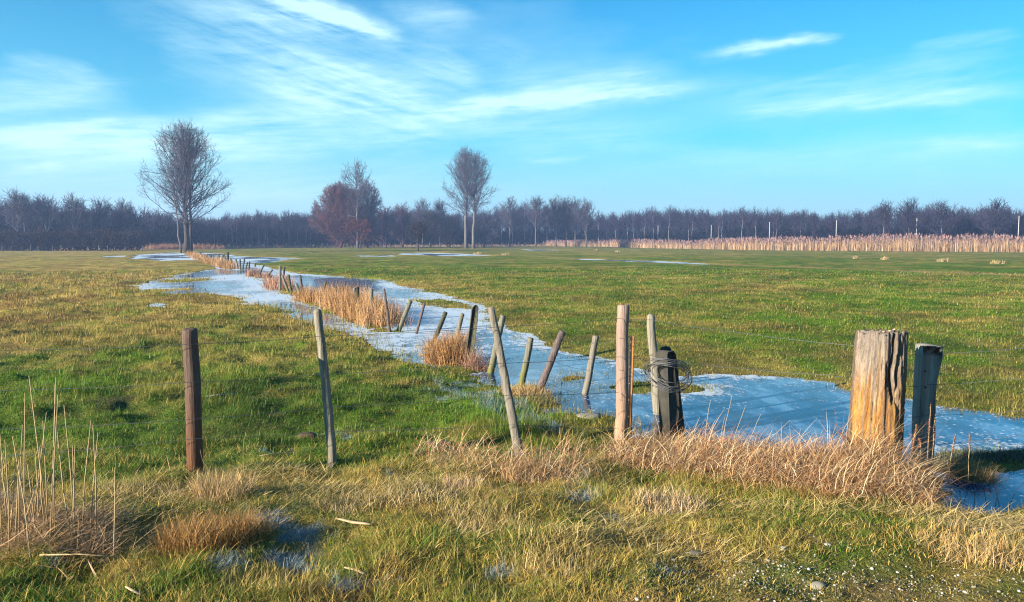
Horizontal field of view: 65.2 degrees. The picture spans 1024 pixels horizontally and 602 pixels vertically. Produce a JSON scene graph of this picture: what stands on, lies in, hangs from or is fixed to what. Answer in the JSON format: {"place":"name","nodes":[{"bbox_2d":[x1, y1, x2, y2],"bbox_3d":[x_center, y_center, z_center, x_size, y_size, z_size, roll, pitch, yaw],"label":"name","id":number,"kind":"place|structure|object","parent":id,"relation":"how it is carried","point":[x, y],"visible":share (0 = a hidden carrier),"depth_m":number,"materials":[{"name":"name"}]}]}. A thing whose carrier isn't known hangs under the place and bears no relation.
{"place":"outdoors","nodes":[
{"label":"outdoors","id":0,"kind":"place"},
{"bbox_2d":[0,242,1023,601],"bbox_3d":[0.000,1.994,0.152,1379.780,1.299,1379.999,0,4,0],"label":"ground","id":1,"kind":"structure","parent":0,"point":[332,260],"depth_m":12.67,"materials":[{"name":"plant"}]},
{"bbox_2d":[0,186,33,231],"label":"alder tree","id":2,"kind":"object","parent":1,"relation":"on","point":[17,210],"visible":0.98,"depth_m":170.65,"materials":[{"name":"grey plant"}]},
{"bbox_2d":[25,191,63,232],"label":"alder tree","id":3,"kind":"object","parent":1,"relation":"on","point":[44,201],"visible":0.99,"depth_m":172.70,"materials":[{"name":"grey plant"}]},
{"bbox_2d":[50,190,90,232],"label":"alder tree","id":4,"kind":"object","parent":1,"relation":"on","point":[75,208],"visible":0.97,"depth_m":174.40,"materials":[{"name":"grey plant"}]},
{"bbox_2d":[0,377,148,578],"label":"reed plant","id":5,"kind":"object","parent":1,"relation":"on","point":[41,520],"visible":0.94,"depth_m":4.70,"materials":[{"name":"plant"}]},
{"bbox_2d":[0,228,148,250],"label":"hedge","id":6,"kind":"object","parent":1,"relation":"on","point":[44,241],"visible":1,"depth_m":159.79,"materials":[{"name":"plant"}]},
{"bbox_2d":[39,553,119,557],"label":"reed stalk","id":7,"kind":"object","parent":1,"relation":"on","point":[78,554],"visible":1,"depth_m":4.43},
{"bbox_2d":[81,195,114,229],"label":"alder tree","id":8,"kind":"object","parent":1,"relation":"on","point":[105,214],"visible":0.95,"depth_m":178.60,"materials":[{"name":"grey plant"}]},
{"bbox_2d":[108,198,141,232],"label":"alder tree","id":9,"kind":"object","parent":1,"relation":"on","point":[127,219],"visible":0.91,"depth_m":182.45,"materials":[{"name":"grey plant"}]},
{"bbox_2d":[83,470,181,496],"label":"grass tussock","id":10,"kind":"object","parent":1,"relation":"on","point":[126,489],"depth_m":6.25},
{"bbox_2d":[156,159,193,252],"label":"young tree","id":11,"kind":"object","parent":1,"relation":"on","point":[172,188],"visible":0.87,"depth_m":137.11,"materials":[{"name":"grey plant"}]},
{"bbox_2d":[136,558,221,597],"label":"grass tussock","id":12,"kind":"object","parent":1,"relation":"on","point":[189,580],"depth_m":4.16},
{"bbox_2d":[135,119,230,252],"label":"poplar tree","id":13,"kind":"object","parent":1,"relation":"on","point":[182,155],"visible":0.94,"depth_m":139.23,"materials":[{"name":"brown plant"}]},
{"bbox_2d":[141,242,224,249],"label":"reed clump","id":14,"kind":"object","parent":1,"relation":"on","point":[161,245],"visible":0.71,"depth_m":182.84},
{"bbox_2d":[158,131,218,251],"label":"poplar tree","id":15,"kind":"object","parent":1,"relation":"on","point":[190,228],"visible":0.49,"depth_m":142.41,"materials":[{"name":"grey plant"}]},
{"bbox_2d":[181,327,203,475],"bbox_3d":[-2.796,1.033,7.016,0.144,1.603,0.147,0,4,0],"label":"fence post","id":16,"kind":"object","parent":1,"relation":"on","point":[193,402],"visible":0.92,"depth_m":6.96,"materials":[{"name":"brown wood"}]},
{"bbox_2d":[185,251,206,259],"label":"reed clump","id":17,"kind":"object","parent":1,"relation":"on","point":[195,255],"visible":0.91,"depth_m":100.20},
{"bbox_2d":[129,498,288,560],"bbox_3d":[-1.788,1.409,4.816,0.950,0.495,0.923,0,4,0],"label":"grass tussock","id":18,"kind":"object","parent":1,"relation":"on","point":[228,532],"depth_m":4.69,"materials":[{"name":"plant"}]},
{"bbox_2d":[199,254,238,268],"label":"reed clump","id":19,"kind":"object","parent":1,"relation":"on","point":[220,262],"visible":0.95,"depth_m":67.96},
{"bbox_2d":[174,465,267,505],"bbox_3d":[-2.177,1.384,5.981,0.716,0.464,1.024,-3,5,-33],"label":"grass tussock","id":20,"kind":"object","parent":1,"relation":"on","point":[210,487],"depth_m":5.87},
{"bbox_2d":[243,267,263,276],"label":"reed clump","id":21,"kind":"object","parent":1,"relation":"on","point":[250,273],"visible":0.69,"depth_m":50.23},
{"bbox_2d":[254,208,263,237],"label":"birch tree","id":22,"kind":"object","parent":1,"relation":"on","point":[257,223],"visible":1,"depth_m":218.61,"materials":[{"name":"plant"}]},
{"bbox_2d":[260,213,274,245],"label":"birch tree","id":23,"kind":"object","parent":1,"relation":"on","point":[268,222],"visible":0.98,"depth_m":221.56,"materials":[{"name":"plant"}]},
{"bbox_2d":[1,243,549,249],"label":"wood edge grass","id":24,"kind":"structure","parent":1,"relation":"on","point":[301,246],"depth_m":233.13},
{"bbox_2d":[214,555,339,594],"bbox_3d":[-1.241,1.516,4.232,0.723,0.369,0.671,-2,5,-28],"label":"grass tussock","id":25,"kind":"object","parent":1,"relation":"on","point":[277,578],"depth_m":4.24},
{"bbox_2d":[256,269,299,290],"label":"reed clump","id":26,"kind":"object","parent":1,"relation":"on","point":[272,283],"visible":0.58,"depth_m":37.28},
{"bbox_2d":[279,266,281,290],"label":"fence post","id":27,"kind":"object","parent":1,"relation":"on","point":[280,278],"visible":0.87,"depth_m":35.81,"materials":[{"name":"grey wood"}]},
{"bbox_2d":[284,210,293,245],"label":"birch tree","id":28,"kind":"object","parent":1,"relation":"on","point":[288,218],"visible":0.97,"depth_m":227.73,"materials":[{"name":"plant"}]},
{"bbox_2d":[297,432,316,438],"bbox_3d":[-2.312,1.523,9.030,0.227,0.102,0.175,-1,5,-14],"label":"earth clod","id":29,"kind":"object","parent":1,"relation":"on","point":[312,434],"visible":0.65,"depth_m":8.96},
{"bbox_2d":[289,285,331,302],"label":"reed clump","id":30,"kind":"object","parent":1,"relation":"on","point":[305,296],"visible":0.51,"depth_m":29.75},
{"bbox_2d":[313,309,336,467],"bbox_3d":[-1.765,0.978,7.628,0.219,1.814,0.117,0,4,0],"label":"fence post","id":31,"kind":"object","parent":1,"relation":"on","point":[327,401],"visible":0.93,"depth_m":7.59,"materials":[{"name":"grey wood"}]},
{"bbox_2d":[307,180,369,247],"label":"willow tree","id":32,"kind":"object","parent":1,"relation":"on","point":[335,201],"visible":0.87,"depth_m":218.47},
{"bbox_2d":[302,487,398,517],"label":"grass tussock","id":33,"kind":"object","parent":1,"relation":"on","point":[345,508],"depth_m":5.55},
{"bbox_2d":[336,518,370,524],"bbox_3d":[-1.001,1.396,5.063,0.262,0.022,0.028,2,5,22],"label":"driftwood","id":34,"kind":"object","parent":1,"relation":"on","point":[355,522],"visible":1,"depth_m":5.05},
{"bbox_2d":[336,158,375,247],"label":"poplar tree","id":35,"kind":"object","parent":1,"relation":"on","point":[361,197],"visible":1,"depth_m":209.81,"materials":[{"name":"grey plant"}]},
{"bbox_2d":[341,217,375,247],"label":"oak tree","id":36,"kind":"object","parent":1,"relation":"on","point":[365,229],"visible":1,"depth_m":208.36,"materials":[{"name":"brown plant"}]},
{"bbox_2d":[311,277,417,327],"bbox_3d":[-4.862,-0.112,24.873,2.417,1.166,9.304,-2,5,-20],"label":"reed clump","id":37,"kind":"object","parent":1,"relation":"on","point":[341,303],"visible":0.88,"depth_m":22.94,"materials":[{"name":"plant"}]},
{"bbox_2d":[354,179,384,247],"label":"willow tree","id":38,"kind":"object","parent":1,"relation":"on","point":[372,210],"visible":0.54,"depth_m":223.88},
{"bbox_2d":[369,204,401,246],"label":"tree","id":39,"kind":"object","parent":1,"relation":"on","point":[386,215],"visible":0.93,"depth_m":233.68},
{"bbox_2d":[383,288,390,331],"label":"fence post","id":40,"kind":"object","parent":1,"relation":"on","point":[387,315],"visible":0.9,"depth_m":19.93,"materials":[{"name":"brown wood"}]},
{"bbox_2d":[389,202,414,246],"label":"tree","id":41,"kind":"object","parent":1,"relation":"on","point":[403,219],"visible":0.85,"depth_m":238.44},
{"bbox_2d":[396,300,412,330],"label":"fence post","id":42,"kind":"object","parent":1,"relation":"on","point":[404,316],"visible":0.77,"depth_m":20.07,"materials":[{"name":"grey wood"}]},
{"bbox_2d":[405,218,428,250],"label":"thorn tree","id":43,"kind":"object","parent":1,"relation":"on","point":[418,230],"visible":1,"depth_m":154.17,"materials":[{"name":"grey plant"}]},
{"bbox_2d":[415,303,425,333],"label":"fence post","id":44,"kind":"object","parent":1,"relation":"on","point":[420,318],"visible":0.66,"depth_m":19.54,"materials":[{"name":"brown wood"}]},
{"bbox_2d":[411,197,433,246],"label":"alder tree","id":45,"kind":"object","parent":1,"relation":"on","point":[418,209],"visible":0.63,"depth_m":250.27,"materials":[{"name":"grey plant"}]},
{"bbox_2d":[370,475,476,507],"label":"grass tussock","id":46,"kind":"object","parent":1,"relation":"on","point":[430,493],"depth_m":5.76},
{"bbox_2d":[414,207,444,247],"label":"tree","id":47,"kind":"object","parent":1,"relation":"on","point":[432,221],"visible":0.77,"depth_m":228.59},
{"bbox_2d":[430,198,447,246],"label":"alder tree","id":48,"kind":"object","parent":1,"relation":"on","point":[439,207],"visible":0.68,"depth_m":254.44,"materials":[{"name":"grey plant"}]},
{"bbox_2d":[425,440,452,448],"bbox_3d":[-0.761,1.547,8.655,0.312,0.057,0.338,-2,5,-28],"label":"earth clod","id":49,"kind":"object","parent":1,"relation":"on","point":[435,442],"visible":0.56,"depth_m":8.61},
{"bbox_2d":[431,311,447,344],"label":"fence post","id":50,"kind":"object","parent":1,"relation":"on","point":[441,322],"visible":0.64,"depth_m":16.15,"materials":[{"name":"grey wood"}]},
{"bbox_2d":[432,213,463,247],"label":"tree","id":51,"kind":"object","parent":1,"relation":"on","point":[451,225],"visible":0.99,"depth_m":224.37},
{"bbox_2d":[412,323,488,365],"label":"reed clump","id":52,"kind":"object","parent":1,"relation":"on","point":[442,352],"visible":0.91,"depth_m":14.69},
{"bbox_2d":[454,313,463,340],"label":"fence post","id":53,"kind":"object","parent":1,"relation":"on","point":[460,321],"visible":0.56,"depth_m":15.62,"materials":[{"name":"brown wood"}]},
{"bbox_2d":[436,469,486,493],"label":"grass tussock","id":54,"kind":"object","parent":1,"relation":"on","point":[467,481],"depth_m":6.14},
{"bbox_2d":[441,147,492,247],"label":"poplar tree","id":55,"kind":"object","parent":1,"relation":"on","point":[463,154],"visible":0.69,"depth_m":206.00,"materials":[{"name":"grey plant"}]},
{"bbox_2d":[463,305,477,366],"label":"fence post","id":56,"kind":"object","parent":1,"relation":"on","point":[472,331],"visible":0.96,"depth_m":14.42,"materials":[{"name":"brown wood"}]},
{"bbox_2d":[447,346,498,371],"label":"reed clump","id":57,"kind":"object","parent":1,"relation":"on","point":[481,366],"visible":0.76,"depth_m":14.11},
{"bbox_2d":[447,148,501,248],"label":"poplar tree","id":58,"kind":"object","parent":1,"relation":"on","point":[476,169],"visible":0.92,"depth_m":203.46,"materials":[{"name":"brown plant"}]},
{"bbox_2d":[430,494,534,536],"bbox_3d":[-0.195,1.443,5.170,0.771,0.318,0.798,0,4,0],"label":"grass tussock","id":59,"kind":"object","parent":1,"relation":"on","point":[473,517],"depth_m":5.20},
{"bbox_2d":[467,213,500,247],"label":"tree","id":60,"kind":"object","parent":1,"relation":"on","point":[487,227],"visible":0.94,"depth_m":230.47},
{"bbox_2d":[487,315,505,372],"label":"fence post","id":61,"kind":"object","parent":1,"relation":"on","point":[493,358],"visible":0.59,"depth_m":13.80,"materials":[{"name":"brown wood"}]},
{"bbox_2d":[488,306,523,456],"bbox_3d":[-0.033,0.960,8.089,0.427,1.822,0.108,0,4,0],"label":"fence post","id":62,"kind":"object","parent":1,"relation":"on","point":[509,404],"visible":0.92,"depth_m":8.04,"materials":[{"name":"grey wood"}]},
{"bbox_2d":[0,425,612,456],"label":"barbed wire","id":63,"kind":"object","parent":62,"relation":"attached to","point":[565,427],"visible":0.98,"depth_m":7.45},
{"bbox_2d":[12,392,616,429],"bbox_3d":[-1.701,1.056,7.543,6.516,0.179,0.452,-2,5,-23],"label":"barbed wire","id":64,"kind":"object","parent":62,"relation":"attached to","point":[232,416],"visible":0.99,"depth_m":7.31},
{"bbox_2d":[498,195,521,246],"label":"alder tree","id":65,"kind":"object","parent":1,"relation":"on","point":[504,209],"visible":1,"depth_m":250.33,"materials":[{"name":"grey plant"}]},
{"bbox_2d":[0,405,1023,568],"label":"dead grass","id":66,"kind":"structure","parent":1,"relation":"on","point":[892,470],"depth_m":6.44,"materials":[{"name":"plant"}]},
{"bbox_2d":[0,194,1023,246],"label":"distant wood","id":67,"kind":"object","parent":1,"relation":"on","point":[706,221],"visible":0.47,"depth_m":229.08,"materials":[{"name":"plant"}]},
{"bbox_2d":[0,219,1023,246],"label":"undergrowth","id":68,"kind":"object","parent":1,"relation":"on","point":[166,235],"visible":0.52,"depth_m":226.30,"materials":[{"name":"plant"}]},
{"bbox_2d":[519,204,531,245],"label":"birch tree","id":69,"kind":"object","parent":1,"relation":"on","point":[525,216],"visible":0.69,"depth_m":285.86,"materials":[{"name":"plant"}]},
{"bbox_2d":[518,337,533,386],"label":"fence post","id":70,"kind":"object","parent":1,"relation":"on","point":[525,366],"visible":0.86,"depth_m":12.36,"materials":[{"name":"brown wood"}]},
{"bbox_2d":[491,452,561,485],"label":"grass tussock","id":71,"kind":"object","parent":1,"relation":"on","point":[521,475],"depth_m":6.69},
{"bbox_2d":[499,381,557,399],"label":"grass tussock","id":72,"kind":"object","parent":1,"relation":"on","point":[518,391],"depth_m":11.64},
{"bbox_2d":[521,195,551,246],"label":"alder tree","id":73,"kind":"object","parent":1,"relation":"on","point":[537,203],"visible":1,"depth_m":248.22,"materials":[{"name":"grey plant"}]},
{"bbox_2d":[525,391,564,407],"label":"grass tussock","id":74,"kind":"object","parent":1,"relation":"on","point":[541,398],"depth_m":11.08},
{"bbox_2d":[537,330,564,393],"bbox_3d":[0.514,1.027,11.819,0.543,1.196,0.112,0,4,0],"label":"fence post","id":75,"kind":"object","parent":1,"relation":"on","point":[549,365],"visible":0.85,"depth_m":11.77,"materials":[{"name":"brown wood"}]},
{"bbox_2d":[481,520,624,585],"bbox_3d":[0.225,1.425,4.472,0.870,0.277,0.762,0,4,0],"label":"grass tussock","id":76,"kind":"object","parent":1,"relation":"on","point":[550,556],"depth_m":4.45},
{"bbox_2d":[541,194,569,246],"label":"alder tree","id":77,"kind":"object","parent":1,"relation":"on","point":[554,207],"visible":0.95,"depth_m":252.15,"materials":[{"name":"grey plant"}]},
{"bbox_2d":[552,196,577,246],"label":"alder tree","id":78,"kind":"object","parent":1,"relation":"on","point":[564,210],"visible":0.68,"depth_m":254.39,"materials":[{"name":"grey plant"}]},
{"bbox_2d":[565,197,584,246],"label":"alder tree","id":79,"kind":"object","parent":1,"relation":"on","point":[571,214],"visible":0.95,"depth_m":252.31,"materials":[{"name":"grey plant"}]},
{"bbox_2d":[573,197,597,246],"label":"alder tree","id":80,"kind":"object","parent":1,"relation":"on","point":[585,211],"visible":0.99,"depth_m":250.02,"materials":[{"name":"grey plant"}]},
{"bbox_2d":[576,413,600,418],"bbox_3d":[0.997,1.489,10.374,0.341,0.066,0.308,0,4,0],"label":"stone","id":81,"kind":"object","parent":1,"relation":"on","point":[595,415],"visible":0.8,"depth_m":10.31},
{"bbox_2d":[582,335,598,394],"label":"fence post","id":82,"kind":"object","parent":1,"relation":"on","point":[590,366],"visible":0.81,"depth_m":11.84,"materials":[{"name":"grey wood"}]},
{"bbox_2d":[614,304,628,440],"bbox_3d":[1.248,0.966,9.119,0.166,1.859,0.157,0,4,0],"label":"fence post","id":83,"kind":"object","parent":1,"relation":"on","point":[622,413],"visible":0.94,"depth_m":9.05,"materials":[{"name":"brown wood"}]},
{"bbox_2d":[0,357,654,390],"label":"barbed wire","id":84,"kind":"object","parent":83,"relation":"attached to","point":[299,376],"visible":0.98,"depth_m":7.40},
{"bbox_2d":[12,318,853,350],"bbox_3d":[-0.580,0.424,6.980,7.694,0.185,3.397,-3,5,-31],"label":"barbed wire","id":85,"kind":"object","parent":83,"relation":"attached to","point":[426,331],"visible":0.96,"depth_m":7.58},
{"bbox_2d":[627,336,634,428],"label":"steel post","id":86,"kind":"object","parent":1,"relation":"on","point":[630,374],"visible":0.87,"depth_m":9.74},
{"bbox_2d":[646,206,658,236],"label":"birch tree","id":87,"kind":"object","parent":1,"relation":"on","point":[652,217],"visible":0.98,"depth_m":268.09,"materials":[{"name":"plant"}]},
{"bbox_2d":[647,314,658,414],"bbox_3d":[1.909,1.116,10.577,0.275,1.908,0.140,0,4,0],"label":"fence post","id":88,"kind":"object","parent":1,"relation":"on","point":[652,341],"visible":0.6,"depth_m":10.50,"materials":[{"name":"beige wood"}]},
{"bbox_2d":[612,480,718,516],"bbox_3d":[1.087,1.469,5.785,0.844,0.334,0.776,0,4,0],"label":"grass tussock","id":89,"kind":"object","parent":1,"relation":"on","point":[657,497],"depth_m":5.75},
{"bbox_2d":[664,205,672,239],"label":"birch tree","id":90,"kind":"object","parent":1,"relation":"on","point":[670,215],"visible":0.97,"depth_m":260.71,"materials":[{"name":"plant"}]},
{"bbox_2d":[657,350,685,440],"bbox_3d":[1.843,1.126,9.236,0.412,1.153,0.153,-4,6,-41],"label":"wooden post","id":91,"kind":"object","parent":1,"relation":"on","point":[670,408],"visible":0.82,"depth_m":9.13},
{"bbox_2d":[643,358,692,392],"bbox_3d":[1.764,0.825,8.977,0.569,0.398,0.230,0,4,0],"label":"wire coil","id":92,"kind":"object","parent":91,"relation":"hanging from","point":[663,363],"visible":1,"depth_m":8.97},
{"bbox_2d":[398,528,1023,601],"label":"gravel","id":93,"kind":"structure","parent":1,"relation":"on","point":[788,585],"depth_m":4.22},
{"bbox_2d":[736,204,745,238],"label":"birch tree","id":94,"kind":"object","parent":1,"relation":"on","point":[742,213],"visible":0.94,"depth_m":231.04,"materials":[{"name":"plant"}]},
{"bbox_2d":[692,397,789,453],"bbox_3d":[2.091,1.198,7.244,0.902,0.723,0.135,0,4,-3],"label":"dry weed","id":95,"kind":"object","parent":1,"relation":"on","point":[725,424],"visible":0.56,"depth_m":7.21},
{"bbox_2d":[748,206,760,229],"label":"birch tree","id":96,"kind":"object","parent":1,"relation":"on","point":[754,219],"visible":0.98,"depth_m":225.38,"materials":[{"name":"plant"}]},
{"bbox_2d":[771,206,785,237],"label":"birch tree","id":97,"kind":"object","parent":1,"relation":"on","point":[777,215],"visible":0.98,"depth_m":218.39,"materials":[{"name":"plant"}]},
{"bbox_2d":[542,232,1023,251],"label":"reed bed","id":98,"kind":"object","parent":1,"relation":"on","point":[998,243],"visible":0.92,"depth_m":161.26,"materials":[{"name":"plant"}]},
{"bbox_2d":[811,581,826,589],"bbox_3d":[1.590,1.479,4.157,0.083,0.044,0.075,0,4,0],"label":"stone","id":99,"kind":"object","parent":1,"relation":"on","point":[819,584],"visible":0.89,"depth_m":4.14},
{"bbox_2d":[846,328,907,457],"bbox_3d":[3.202,0.947,7.042,0.489,1.428,0.483,0,4,0],"label":"gatepost","id":100,"kind":"object","parent":1,"relation":"on","point":[879,379],"visible":0.7,"depth_m":6.86,"materials":[{"name":"brown wood"}]},
{"bbox_2d":[684,361,839,376],"bbox_3d":[2.353,0.739,8.821,0.566,0.367,3.429,-1,5,-16],"label":"barbed wire","id":101,"kind":"object","parent":100,"relation":"attached to","point":[768,371],"visible":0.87,"depth_m":7.74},
{"bbox_2d":[869,197,899,235],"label":"oak tree","id":102,"kind":"object","parent":1,"relation":"on","point":[885,216],"visible":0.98,"depth_m":188.79,"materials":[{"name":"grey plant"}]},
{"bbox_2d":[895,197,925,234],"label":"oak tree","id":103,"kind":"object","parent":1,"relation":"on","point":[909,220],"visible":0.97,"depth_m":186.48,"materials":[{"name":"grey plant"}]},
{"bbox_2d":[911,343,942,478],"bbox_3d":[3.934,1.106,7.599,0.208,1.411,0.157,0,4,0],"label":"fence post","id":104,"kind":"object","parent":1,"relation":"on","point":[926,369],"visible":0.86,"depth_m":7.52,"materials":[{"name":"grey wood"}]},
{"bbox_2d":[918,404,936,477],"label":"dock weed","id":105,"kind":"object","parent":1,"relation":"on","point":[929,427],"visible":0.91,"depth_m":6.83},
{"bbox_2d":[924,198,962,236],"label":"oak tree","id":106,"kind":"object","parent":1,"relation":"on","point":[940,212],"visible":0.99,"depth_m":184.49,"materials":[{"name":"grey plant"}]},
{"bbox_2d":[895,513,1023,577],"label":"grass tussock","id":107,"kind":"object","parent":1,"relation":"on","point":[987,553],"depth_m":4.61,"materials":[{"name":"plant"}]},
{"bbox_2d":[936,451,1011,485],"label":"grass tussock","id":108,"kind":"object","parent":1,"relation":"on","point":[961,469],"depth_m":7.71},
{"bbox_2d":[934,443,1023,465],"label":"grass tussock","id":109,"kind":"object","parent":1,"relation":"on","point":[996,456],"depth_m":8.31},
{"bbox_2d":[958,470,1023,506],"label":"bare twig","id":110,"kind":"object","parent":1,"relation":"on","point":[984,492],"visible":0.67,"depth_m":6.89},
{"bbox_2d":[976,197,1015,239],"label":"oak tree","id":111,"kind":"object","parent":1,"relation":"on","point":[992,219],"visible":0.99,"depth_m":180.29,"materials":[{"name":"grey plant"}]},
{"bbox_2d":[0,426,1023,601],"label":"bank grass","id":112,"kind":"structure","parent":0,"point":[419,577],"depth_m":4.81,"materials":[{"name":"plant"}]},
{"bbox_2d":[0,0,1023,242],"label":"sky","id":113,"kind":"structure","parent":0,"point":[821,107],"materials":[{"name":"blue"}]},
{"bbox_2d":[103,249,1023,514],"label":"frozen water","id":114,"kind":"structure","parent":0,"point":[769,400],"depth_m":12.24,"materials":[{"name":"ice"}]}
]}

